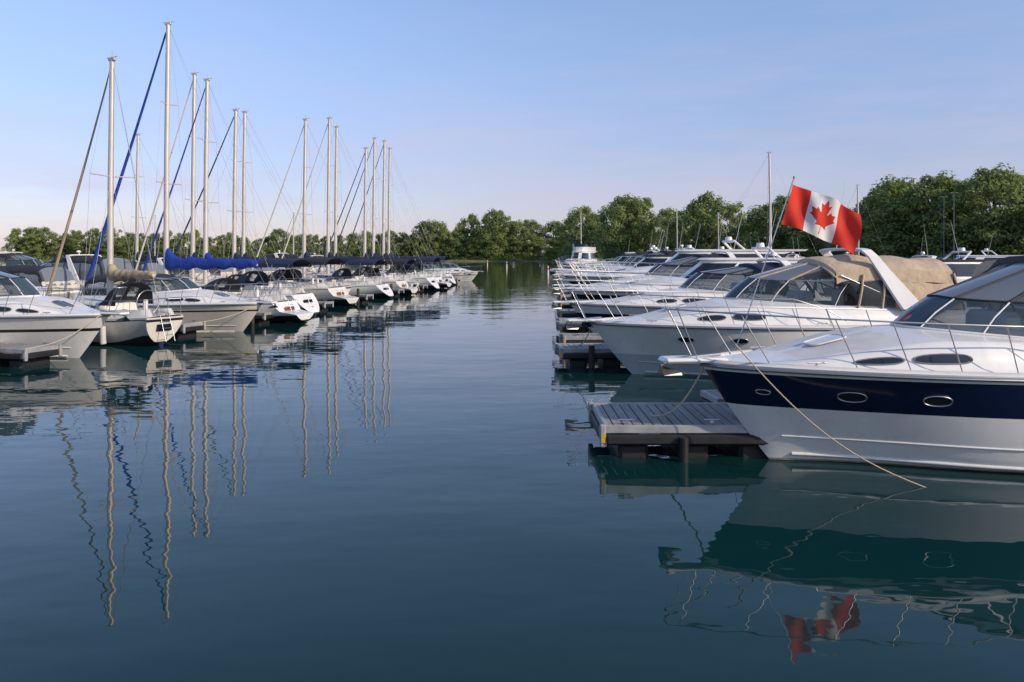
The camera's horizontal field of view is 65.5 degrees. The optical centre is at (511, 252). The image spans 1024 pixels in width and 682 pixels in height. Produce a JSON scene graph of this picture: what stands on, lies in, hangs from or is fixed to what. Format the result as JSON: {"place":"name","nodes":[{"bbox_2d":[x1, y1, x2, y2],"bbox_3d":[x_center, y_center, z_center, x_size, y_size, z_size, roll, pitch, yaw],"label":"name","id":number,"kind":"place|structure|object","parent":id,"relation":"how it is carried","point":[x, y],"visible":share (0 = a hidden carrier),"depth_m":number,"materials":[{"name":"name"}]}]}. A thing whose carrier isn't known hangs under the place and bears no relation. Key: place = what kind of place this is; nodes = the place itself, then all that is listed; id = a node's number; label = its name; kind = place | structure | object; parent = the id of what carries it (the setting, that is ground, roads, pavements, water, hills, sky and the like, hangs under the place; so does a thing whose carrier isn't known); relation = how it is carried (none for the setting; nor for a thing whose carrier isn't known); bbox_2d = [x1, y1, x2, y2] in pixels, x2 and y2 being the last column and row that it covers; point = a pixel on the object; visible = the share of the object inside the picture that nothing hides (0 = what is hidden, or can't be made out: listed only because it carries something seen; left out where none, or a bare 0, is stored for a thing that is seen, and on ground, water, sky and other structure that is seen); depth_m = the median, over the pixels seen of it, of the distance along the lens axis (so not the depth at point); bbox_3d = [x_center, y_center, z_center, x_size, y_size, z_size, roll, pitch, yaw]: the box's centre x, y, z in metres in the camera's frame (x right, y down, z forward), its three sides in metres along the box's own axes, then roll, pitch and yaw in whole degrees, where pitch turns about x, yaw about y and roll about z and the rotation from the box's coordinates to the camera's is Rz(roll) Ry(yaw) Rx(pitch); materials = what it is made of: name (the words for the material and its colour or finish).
{"place":"outdoors","nodes":[
{"label":"outdoors","id":0,"kind":"place"},
{"bbox_2d":[0,253,599,261],"bbox_3d":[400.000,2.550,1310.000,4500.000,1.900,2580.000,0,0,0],"label":"ground","id":1,"kind":"structure","parent":0,"point":[451,260],"depth_m":290.69,"materials":[{"name":"green plant"}]},
{"bbox_2d":[1,237,27,258],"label":"tree","id":2,"kind":"object","parent":1,"relation":"on","point":[16,243],"visible":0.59,"depth_m":323.19,"materials":[{"name":"green plant"}]},
{"bbox_2d":[20,232,53,258],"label":"tree","id":3,"kind":"object","parent":1,"relation":"on","point":[35,245],"visible":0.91,"depth_m":321.69,"materials":[{"name":"green plant"}]},
{"bbox_2d":[20,226,59,257],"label":"tree","id":4,"kind":"object","parent":1,"relation":"on","point":[48,233],"visible":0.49,"depth_m":327.42,"materials":[{"name":"green plant"}]},
{"bbox_2d":[43,238,69,258],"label":"tree","id":5,"kind":"object","parent":1,"relation":"on","point":[55,242],"visible":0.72,"depth_m":322.30,"materials":[{"name":"green plant"}]},
{"bbox_2d":[64,234,85,256],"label":"tree","id":6,"kind":"object","parent":1,"relation":"on","point":[72,241],"visible":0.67,"depth_m":320.37,"materials":[{"name":"green plant"}]},
{"bbox_2d":[93,237,134,258],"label":"tree","id":7,"kind":"object","parent":1,"relation":"on","point":[119,253],"visible":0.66,"depth_m":316.87,"materials":[{"name":"green plant"}]},
{"bbox_2d":[246,241,270,256],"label":"tree","id":8,"kind":"object","parent":1,"relation":"on","point":[256,244],"visible":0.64,"depth_m":312.02,"materials":[{"name":"green plant"}]},
{"bbox_2d":[264,228,295,254],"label":"tree","id":9,"kind":"object","parent":1,"relation":"on","point":[277,232],"visible":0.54,"depth_m":320.91,"materials":[{"name":"green plant"}]},
{"bbox_2d":[412,234,435,256],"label":"tree","id":10,"kind":"object","parent":1,"relation":"on","point":[424,242],"visible":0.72,"depth_m":300.37,"materials":[{"name":"green plant"}]},
{"bbox_2d":[409,219,439,253],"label":"tree","id":11,"kind":"object","parent":1,"relation":"on","point":[422,226],"visible":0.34,"depth_m":306.02,"materials":[{"name":"green plant"}]},
{"bbox_2d":[418,219,455,257],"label":"tree","id":12,"kind":"object","parent":1,"relation":"on","point":[436,226],"visible":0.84,"depth_m":300.12,"materials":[{"name":"green plant"}]},
{"bbox_2d":[439,231,468,259],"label":"tree","id":13,"kind":"object","parent":1,"relation":"on","point":[457,235],"visible":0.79,"depth_m":299.71,"materials":[{"name":"green plant"}]},
{"bbox_2d":[0,254,907,260],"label":"shrubs","id":14,"kind":"object","parent":1,"relation":"on","point":[461,258],"visible":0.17,"depth_m":293.24,"materials":[{"name":"green plant"}]},
{"bbox_2d":[454,213,483,256],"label":"tree","id":15,"kind":"object","parent":1,"relation":"on","point":[473,220],"visible":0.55,"depth_m":305.17,"materials":[{"name":"green plant"}]},
{"bbox_2d":[473,208,519,259],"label":"tree","id":16,"kind":"object","parent":1,"relation":"on","point":[494,214],"visible":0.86,"depth_m":295.12,"materials":[{"name":"green plant"}]},
{"bbox_2d":[483,226,515,259],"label":"tree","id":17,"kind":"object","parent":1,"relation":"on","point":[502,244],"visible":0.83,"depth_m":295.04,"materials":[{"name":"green plant"}]},
{"bbox_2d":[496,219,532,256],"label":"tree","id":18,"kind":"object","parent":1,"relation":"on","point":[525,231],"visible":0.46,"depth_m":299.11,"materials":[{"name":"green plant"}]},
{"bbox_2d":[503,237,532,259],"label":"tree","id":19,"kind":"object","parent":1,"relation":"on","point":[517,251],"visible":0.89,"depth_m":295.50,"materials":[{"name":"green plant"}]},
{"bbox_2d":[516,219,546,258],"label":"tree","id":20,"kind":"object","parent":1,"relation":"on","point":[533,224],"visible":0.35,"depth_m":302.09,"materials":[{"name":"green plant"}]},
{"bbox_2d":[524,233,545,259],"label":"tree","id":21,"kind":"object","parent":1,"relation":"on","point":[536,240],"visible":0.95,"depth_m":293.26,"materials":[{"name":"green plant"}]},
{"bbox_2d":[532,220,565,256],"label":"tree","id":22,"kind":"object","parent":1,"relation":"on","point":[554,225],"visible":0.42,"depth_m":303.16,"materials":[{"name":"green plant"}]},
{"bbox_2d":[539,238,567,259],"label":"tree","id":23,"kind":"object","parent":1,"relation":"on","point":[549,250],"visible":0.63,"depth_m":291.81,"materials":[{"name":"green plant"}]},
{"bbox_2d":[551,205,597,258],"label":"tree","id":24,"kind":"object","parent":1,"relation":"on","point":[584,211],"visible":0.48,"depth_m":271.51,"materials":[{"name":"green plant"}]},
{"bbox_2d":[568,221,608,260],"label":"tree","id":25,"kind":"object","parent":1,"relation":"on","point":[590,227],"visible":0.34,"depth_m":261.50,"materials":[{"name":"green plant"}]},
{"bbox_2d":[593,201,622,257],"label":"tree","id":26,"kind":"object","parent":1,"relation":"on","point":[605,210],"visible":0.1,"depth_m":245.91,"materials":[{"name":"green plant"}]},
{"bbox_2d":[592,193,658,257],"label":"tree","id":27,"kind":"object","parent":1,"relation":"on","point":[619,205],"visible":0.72,"depth_m":226.05,"materials":[{"name":"green plant"}]},
{"bbox_2d":[614,222,657,255],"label":"tree","id":28,"kind":"object","parent":1,"relation":"on","point":[638,230],"visible":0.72,"depth_m":220.71,"materials":[{"name":"green plant"}]},
{"bbox_2d":[614,196,663,251],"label":"tree","id":29,"kind":"object","parent":1,"relation":"on","point":[648,202],"visible":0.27,"depth_m":229.46,"materials":[{"name":"green plant"}]},
{"bbox_2d":[653,216,682,250],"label":"tree","id":30,"kind":"object","parent":1,"relation":"on","point":[668,244],"visible":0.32,"depth_m":206.47,"materials":[{"name":"green plant"}]},
{"bbox_2d":[644,206,692,251],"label":"tree","id":31,"kind":"object","parent":1,"relation":"on","point":[668,212],"visible":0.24,"depth_m":216.69,"materials":[{"name":"green plant"}]},
{"bbox_2d":[672,227,713,248],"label":"tree","id":32,"kind":"object","parent":1,"relation":"on","point":[702,240],"visible":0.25,"depth_m":188.65,"materials":[{"name":"green plant"}]},
{"bbox_2d":[667,202,725,247],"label":"tree","id":33,"kind":"object","parent":1,"relation":"on","point":[672,226],"visible":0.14,"depth_m":196.92,"materials":[{"name":"green plant"}]},
{"bbox_2d":[678,190,728,248],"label":"tree","id":34,"kind":"object","parent":1,"relation":"on","point":[715,205],"visible":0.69,"depth_m":185.98,"materials":[{"name":"green plant"}]},
{"bbox_2d":[708,201,755,248],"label":"tree","id":35,"kind":"object","parent":1,"relation":"on","point":[726,212],"visible":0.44,"depth_m":183.64,"materials":[{"name":"green plant"}]},
{"bbox_2d":[724,222,768,248],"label":"tree","id":36,"kind":"object","parent":1,"relation":"on","point":[748,227],"visible":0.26,"depth_m":171.41,"materials":[{"name":"green plant"}]},
{"bbox_2d":[724,203,797,248],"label":"tree","id":37,"kind":"object","parent":1,"relation":"on","point":[754,212],"visible":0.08,"depth_m":171.69,"materials":[{"name":"green plant"}]},
{"bbox_2d":[739,220,803,251],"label":"tree","id":38,"kind":"object","parent":1,"relation":"on","point":[747,239],"visible":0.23,"depth_m":161.74,"materials":[{"name":"green plant"}]},
{"bbox_2d":[750,193,822,256],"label":"tree","id":39,"kind":"object","parent":1,"relation":"on","point":[785,231],"visible":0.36,"depth_m":159.19,"materials":[{"name":"green plant"}]},
{"bbox_2d":[782,228,830,257],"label":"tree","id":40,"kind":"object","parent":1,"relation":"on","point":[803,235],"visible":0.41,"depth_m":151.71,"materials":[{"name":"green plant"}]},
{"bbox_2d":[844,180,913,255],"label":"tree","id":41,"kind":"object","parent":1,"relation":"on","point":[874,191],"visible":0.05,"depth_m":139.17,"materials":[{"name":"green plant"}]},
{"bbox_2d":[837,197,946,257],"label":"tree","id":42,"kind":"object","parent":1,"relation":"on","point":[890,221],"visible":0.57,"depth_m":126.07,"materials":[{"name":"green plant"}]},
{"bbox_2d":[854,174,935,256],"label":"tree","id":43,"kind":"object","parent":1,"relation":"on","point":[898,188],"visible":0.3,"depth_m":130.67,"materials":[{"name":"green plant"}]},
{"bbox_2d":[881,170,985,258],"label":"tree","id":44,"kind":"object","parent":1,"relation":"on","point":[934,187],"visible":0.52,"depth_m":122.58,"materials":[{"name":"green plant"}]},
{"bbox_2d":[913,204,981,258],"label":"tree","id":45,"kind":"object","parent":1,"relation":"on","point":[952,217],"visible":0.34,"depth_m":118.87,"materials":[{"name":"green plant"}]},
{"bbox_2d":[933,162,1023,258],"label":"tree","id":46,"kind":"object","parent":1,"relation":"on","point":[985,183],"visible":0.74,"depth_m":114.28,"materials":[{"name":"green plant"}]},
{"bbox_2d":[966,208,1023,254],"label":"tree","id":47,"kind":"object","parent":1,"relation":"on","point":[986,236],"visible":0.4,"depth_m":111.97,"materials":[{"name":"green plant"}]},
{"bbox_2d":[980,170,1023,254],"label":"tree","id":48,"kind":"object","parent":1,"relation":"on","point":[1020,178],"visible":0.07,"depth_m":116.96,"materials":[{"name":"green plant"}]},
{"bbox_2d":[995,200,1023,254],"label":"tree","id":49,"kind":"object","parent":1,"relation":"on","point":[1019,210],"visible":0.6,"depth_m":110.28,"materials":[{"name":"green plant"}]},
{"bbox_2d":[0,261,1023,681],"bbox_3d":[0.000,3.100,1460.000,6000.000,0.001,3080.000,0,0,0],"label":"water","id":50,"kind":"structure","parent":0,"point":[440,485],"depth_m":8.96,"materials":[{"name":"teal liquid"}]},
{"bbox_2d":[0,232,42,273],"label":"motor cruiser","id":51,"kind":"object","parent":50,"relation":"on","point":[21,258],"visible":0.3,"depth_m":67.46,"materials":[{"name":"white plastic"}]},
{"bbox_2d":[0,342,62,367],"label":"dock","id":52,"kind":"object","parent":50,"relation":"on","point":[22,357],"visible":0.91,"depth_m":21.83,"materials":[{"name":"grey wood"}]},
{"bbox_2d":[1,265,82,298],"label":"motor cruiser","id":53,"kind":"object","parent":50,"relation":"on","point":[64,278],"visible":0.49,"depth_m":39.23,"materials":[{"name":"white plastic"}]},
{"bbox_2d":[0,266,128,357],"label":"motor cruiser","id":54,"kind":"object","parent":50,"relation":"on","point":[33,315],"visible":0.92,"depth_m":23.08,"materials":[{"name":"white"}]},
{"bbox_2d":[22,230,135,290],"bbox_3d":[-25.916,0.939,44.904,11.707,5.174,3.670,0,0,17],"label":"motor cruiser","id":55,"kind":"object","parent":50,"relation":"on","point":[75,265],"visible":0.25,"depth_m":43.15,"materials":[{"name":"white plastic"}]},
{"bbox_2d":[40,51,183,344],"bbox_3d":[-14.550,-1.799,28.243,7.524,10.598,2.811,0,0,30],"label":"sailboat","id":56,"kind":"object","parent":50,"relation":"on","point":[145,325],"visible":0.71,"depth_m":27.35,"materials":[{"name":"white"}]},
{"bbox_2d":[131,262,172,284],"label":"motor cruiser","id":57,"kind":"object","parent":50,"relation":"on","point":[158,267],"visible":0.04,"depth_m":48.40,"materials":[{"name":"white plastic"}]},
{"bbox_2d":[90,134,215,271],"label":"sailboat","id":58,"kind":"object","parent":50,"relation":"on","point":[137,252],"visible":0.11,"depth_m":65.88,"materials":[{"name":"white"}]},
{"bbox_2d":[73,274,277,331],"bbox_3d":[-13.804,2.181,32.673,9.955,2.739,3.376,0,0,20],"label":"motor cruiser","id":59,"kind":"object","parent":50,"relation":"on","point":[199,303],"visible":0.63,"depth_m":31.20,"materials":[{"name":"white"}]},
{"bbox_2d":[143,233,215,281],"bbox_3d":[-24.964,1.038,53.903,10.992,4.996,3.557,0,0,14],"label":"motor cruiser","id":60,"kind":"object","parent":50,"relation":"on","point":[198,271],"visible":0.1,"depth_m":52.91,"materials":[{"name":"white plastic"}]},
{"bbox_2d":[171,320,205,337],"bbox_3d":[-14.038,3.350,30.090,5.065,2.500,1.355,0,0,20],"label":"dock","id":61,"kind":"object","parent":50,"relation":"on","point":[187,329],"visible":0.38,"depth_m":29.28,"materials":[{"name":"grey wood"}]},
{"bbox_2d":[79,22,313,321],"bbox_3d":[-15.130,-3.777,37.081,12.408,14.554,3.782,0,0,16],"label":"sailboat","id":62,"kind":"object","parent":50,"relation":"on","point":[288,310],"visible":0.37,"depth_m":37.17,"materials":[{"name":"white plastic"}]},
{"bbox_2d":[135,69,292,288],"bbox_3d":[-17.387,-3.497,45.139,11.124,13.994,3.588,0,0,18],"label":"sailboat","id":63,"kind":"object","parent":50,"relation":"on","point":[193,253],"visible":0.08,"depth_m":45.29,"materials":[{"name":"white plastic"}]},
{"bbox_2d":[142,74,318,313],"bbox_3d":[-15.072,-2.916,41.282,11.408,12.831,3.685,0,0,19],"label":"sailboat","id":64,"kind":"object","parent":50,"relation":"on","point":[307,301],"visible":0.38,"depth_m":41.07,"materials":[{"name":"white plastic"}]},
{"bbox_2d":[250,312,274,324],"bbox_3d":[-15.848,3.400,36.252,11.065,2.400,1.155,0,0,16],"label":"dock","id":65,"kind":"object","parent":50,"relation":"on","point":[262,318],"visible":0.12,"depth_m":34.54,"materials":[{"name":"grey wood"}]},
{"bbox_2d":[169,109,358,305],"bbox_3d":[-15.888,-2.792,48.617,13.808,12.584,3.879,0,0,18],"label":"sailboat","id":66,"kind":"object","parent":50,"relation":"on","point":[336,294],"visible":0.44,"depth_m":47.80,"materials":[{"name":"white plastic"}]},
{"bbox_2d":[180,111,350,292],"bbox_3d":[-16.610,-3.064,52.392,13.124,13.129,3.782,0,0,19],"label":"sailboat","id":67,"kind":"object","parent":50,"relation":"on","point":[299,273],"visible":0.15,"depth_m":52.67,"materials":[{"name":"white"}]},
{"bbox_2d":[213,243,320,275],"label":"motor cruiser","id":68,"kind":"object","parent":50,"relation":"on","point":[279,255],"visible":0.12,"depth_m":71.01,"materials":[{"name":"white plastic"}]},
{"bbox_2d":[245,115,393,297],"bbox_3d":[-13.803,-3.138,56.335,11.608,13.275,3.685,0,0,15],"label":"sailboat","id":69,"kind":"object","parent":50,"relation":"on","point":[378,289],"visible":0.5,"depth_m":55.73,"materials":[{"name":"white"}]},
{"bbox_2d":[273,114,417,294],"bbox_3d":[-12.880,-3.505,60.106,11.808,14.009,3.685,0,0,15],"label":"sailboat","id":70,"kind":"object","parent":50,"relation":"on","point":[397,282],"visible":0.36,"depth_m":60.16,"materials":[{"name":"white plastic"}]},
{"bbox_2d":[288,126,419,290],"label":"sailboat","id":71,"kind":"object","parent":50,"relation":"on","point":[411,282],"visible":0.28,"depth_m":64.08,"materials":[{"name":"white plastic"}]},
{"bbox_2d":[315,147,439,289],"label":"sailboat","id":72,"kind":"object","parent":50,"relation":"on","point":[431,282],"visible":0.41,"depth_m":67.64,"materials":[{"name":"white"}]},
{"bbox_2d":[324,135,451,287],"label":"sailboat","id":73,"kind":"object","parent":50,"relation":"on","point":[441,282],"visible":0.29,"depth_m":71.38,"materials":[{"name":"white"}]},
{"bbox_2d":[340,138,450,281],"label":"sailboat","id":74,"kind":"object","parent":50,"relation":"on","point":[444,277],"visible":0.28,"depth_m":75.00,"materials":[{"name":"white"}]},
{"bbox_2d":[350,148,455,284],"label":"sailboat","id":75,"kind":"object","parent":50,"relation":"on","point":[452,281],"visible":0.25,"depth_m":78.57,"materials":[{"name":"white plastic"}]},
{"bbox_2d":[416,261,482,280],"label":"motor cruiser","id":76,"kind":"object","parent":50,"relation":"on","point":[467,277],"visible":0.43,"depth_m":87.67,"materials":[{"name":"white plastic"}]},
{"bbox_2d":[556,321,592,332],"bbox_3d":[8.232,3.550,29.881,13.065,2.100,1.555,0,0,-3],"label":"dock","id":77,"kind":"object","parent":50,"relation":"on","point":[581,326],"visible":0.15,"depth_m":28.95,"materials":[{"name":"grey wood"}]},
{"bbox_2d":[561,234,597,267],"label":"motor yacht","id":78,"kind":"object","parent":50,"relation":"on","point":[586,252],"visible":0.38,"depth_m":100.46,"materials":[{"name":"white"}]},
{"bbox_2d":[559,333,604,342],"bbox_3d":[2.686,2.944,25.256,2.265,0.852,1.140,0,0,-3],"label":"dock","id":79,"kind":"object","parent":50,"relation":"on","point":[578,338],"visible":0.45,"depth_m":24.74,"materials":[{"name":"grey wood"}]},
{"bbox_2d":[554,343,619,367],"bbox_3d":[7.777,3.550,22.481,13.065,2.100,1.555,0,0,-3],"label":"dock","id":80,"kind":"object","parent":50,"relation":"on","point":[602,353],"visible":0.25,"depth_m":21.61,"materials":[{"name":"grey wood"}]},
{"bbox_2d":[558,235,663,269],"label":"motor yacht","id":81,"kind":"object","parent":50,"relation":"on","point":[622,258],"visible":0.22,"depth_m":67.87,"materials":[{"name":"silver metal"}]},
{"bbox_2d":[555,231,669,272],"bbox_3d":[9.883,0.650,62.598,13.058,5.935,4.225,0,0,-3],"label":"motor cruiser","id":82,"kind":"object","parent":50,"relation":"on","point":[625,260],"visible":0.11,"depth_m":62.21,"materials":[{"name":"white plastic"}]},
{"bbox_2d":[555,226,684,276],"bbox_3d":[9.704,0.637,56.815,13.344,5.897,4.183,0,0,-3],"label":"motor cruiser","id":83,"kind":"object","parent":50,"relation":"on","point":[663,252],"visible":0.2,"depth_m":56.37,"materials":[{"name":"white plastic"}]},
{"bbox_2d":[557,225,700,278],"bbox_3d":[9.552,0.831,51.111,13.355,5.439,4.072,0,0,-3],"label":"motor yacht","id":84,"kind":"object","parent":50,"relation":"on","point":[646,260],"visible":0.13,"depth_m":50.52,"materials":[{"name":"grey plastic"}]},
{"bbox_2d":[552,219,772,289],"bbox_3d":[8.140,0.820,39.295,12.355,5.460,3.873,0,0,-4],"label":"motor cruiser","id":85,"kind":"object","parent":50,"relation":"on","point":[693,258],"visible":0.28,"depth_m":38.77,"materials":[{"name":"grey plastic"}]},
{"bbox_2d":[588,402,768,457],"bbox_3d":[2.723,2.944,12.850,2.815,0.852,1.990,0,0,0],"label":"dock","id":86,"kind":"object","parent":50,"relation":"on","point":[619,427],"visible":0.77,"depth_m":12.06,"materials":[{"name":"grey wood"}]},
{"bbox_2d":[552,213,807,283],"bbox_3d":[10.160,0.563,45.271,15.795,6.101,4.755,0,0,-3],"label":"motor yacht","id":87,"kind":"object","parent":50,"relation":"on","point":[681,270],"visible":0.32,"depth_m":44.28,"materials":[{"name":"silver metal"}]},
{"bbox_2d":[679,437,688,462],"bbox_3d":[2.550,3.670,11.820,0.140,1.860,0.140,0,0,0],"label":"dock piling","id":88,"kind":"object","parent":50,"relation":"in","point":[683,449],"visible":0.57,"depth_m":11.77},
{"bbox_2d":[551,208,837,332],"bbox_3d":[7.022,0.970,27.460,11.355,5.160,3.674,0,0,-4],"label":"motor cruiser","id":89,"kind":"object","parent":50,"relation":"on","point":[629,305],"visible":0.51,"depth_m":26.73,"materials":[{"name":"grey plastic"}]},
{"bbox_2d":[552,215,836,300],"bbox_3d":[8.588,0.874,33.548,13.855,5.351,4.171,0,0,-4],"label":"motor yacht","id":90,"kind":"object","parent":50,"relation":"on","point":[706,264],"visible":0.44,"depth_m":32.66,"materials":[{"name":"white"}]},
{"bbox_2d":[699,390,725,402],"bbox_3d":[9.294,2.978,15.198,11.550,0.785,1.040,0,0,-6],"label":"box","id":91,"kind":"object","parent":50,"relation":"on","point":[711,396],"visible":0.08,"depth_m":14.65,"materials":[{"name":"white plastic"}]},
{"bbox_2d":[712,152,817,254],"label":"sailboat","id":92,"kind":"object","parent":50,"relation":"on","point":[770,208],"visible":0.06,"depth_m":87.92,"materials":[{"name":"white"}]},
{"bbox_2d":[565,185,981,376],"bbox_3d":[6.909,0.800,20.730,11.155,5.500,3.592,0,0,-5],"label":"motor cruiser","id":93,"kind":"object","parent":50,"relation":"on","point":[639,343],"visible":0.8,"depth_m":19.78,"materials":[{"name":"grey plastic"}]},
{"bbox_2d":[658,255,1023,472],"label":"motor cruiser","id":94,"kind":"object","parent":50,"relation":"on","point":[914,385],"visible":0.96,"depth_m":11.28,"materials":[{"name":"grey plastic"}]},
{"bbox_2d":[735,176,861,350],"bbox_3d":[5.115,0.586,14.602,2.608,3.991,0.336,0,0,0],"label":"flag","id":95,"kind":"object","parent":94,"relation":"attached to","point":[832,220],"visible":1,"depth_m":14.59,"materials":[{"name":"red fabric"}]},
{"bbox_2d":[726,333,924,486],"bbox_3d":[4.323,2.151,10.926,2.697,2.014,0.020,0,0,18],"label":"mooring rope","id":96,"kind":"object","parent":94,"relation":"attached to","point":[818,427],"visible":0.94,"depth_m":10.95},
{"bbox_2d":[853,357,904,364],"bbox_3d":[5.086,1.495,11.030,0.688,0.115,0.070,0,0,6],"label":"cabin window","id":97,"kind":"structure","parent":94,"relation":"in","point":[878,360],"depth_m":11.03,"materials":[{"name":"black"}]},
{"bbox_2d":[913,353,972,364],"bbox_3d":[5.950,1.461,10.980,0.822,0.148,0.078,0,0,1],"label":"cabin window","id":98,"kind":"structure","parent":94,"relation":"in","point":[941,358],"depth_m":10.98,"materials":[{"name":"black"}]},
{"bbox_2d":[937,224,997,282],"bbox_3d":[24.045,0.990,39.586,12.420,5.058,3.787,0,0,0],"label":"motor yacht","id":99,"kind":"object","parent":50,"relation":"on","point":[963,269],"visible":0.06,"depth_m":38.46,"materials":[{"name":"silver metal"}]},
{"bbox_2d":[967,261,994,308],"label":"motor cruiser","id":100,"kind":"object","parent":50,"relation":"on","point":[982,267],"visible":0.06,"depth_m":34.01,"materials":[{"name":"white plastic"}]},
{"bbox_2d":[955,236,1022,258],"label":"motor yacht","id":101,"kind":"object","parent":50,"relation":"on","point":[985,256],"visible":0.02,"depth_m":74.00,"materials":[{"name":"white plastic"}]},
{"bbox_2d":[984,296,1023,327],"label":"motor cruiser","id":102,"kind":"object","parent":50,"relation":"on","point":[1019,309],"visible":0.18,"depth_m":28.02,"materials":[{"name":"white plastic"}]},
{"bbox_2d":[0,0,1023,252],"label":"sky","id":103,"kind":"structure","parent":0,"point":[537,110],"materials":[{"name":"blue"}]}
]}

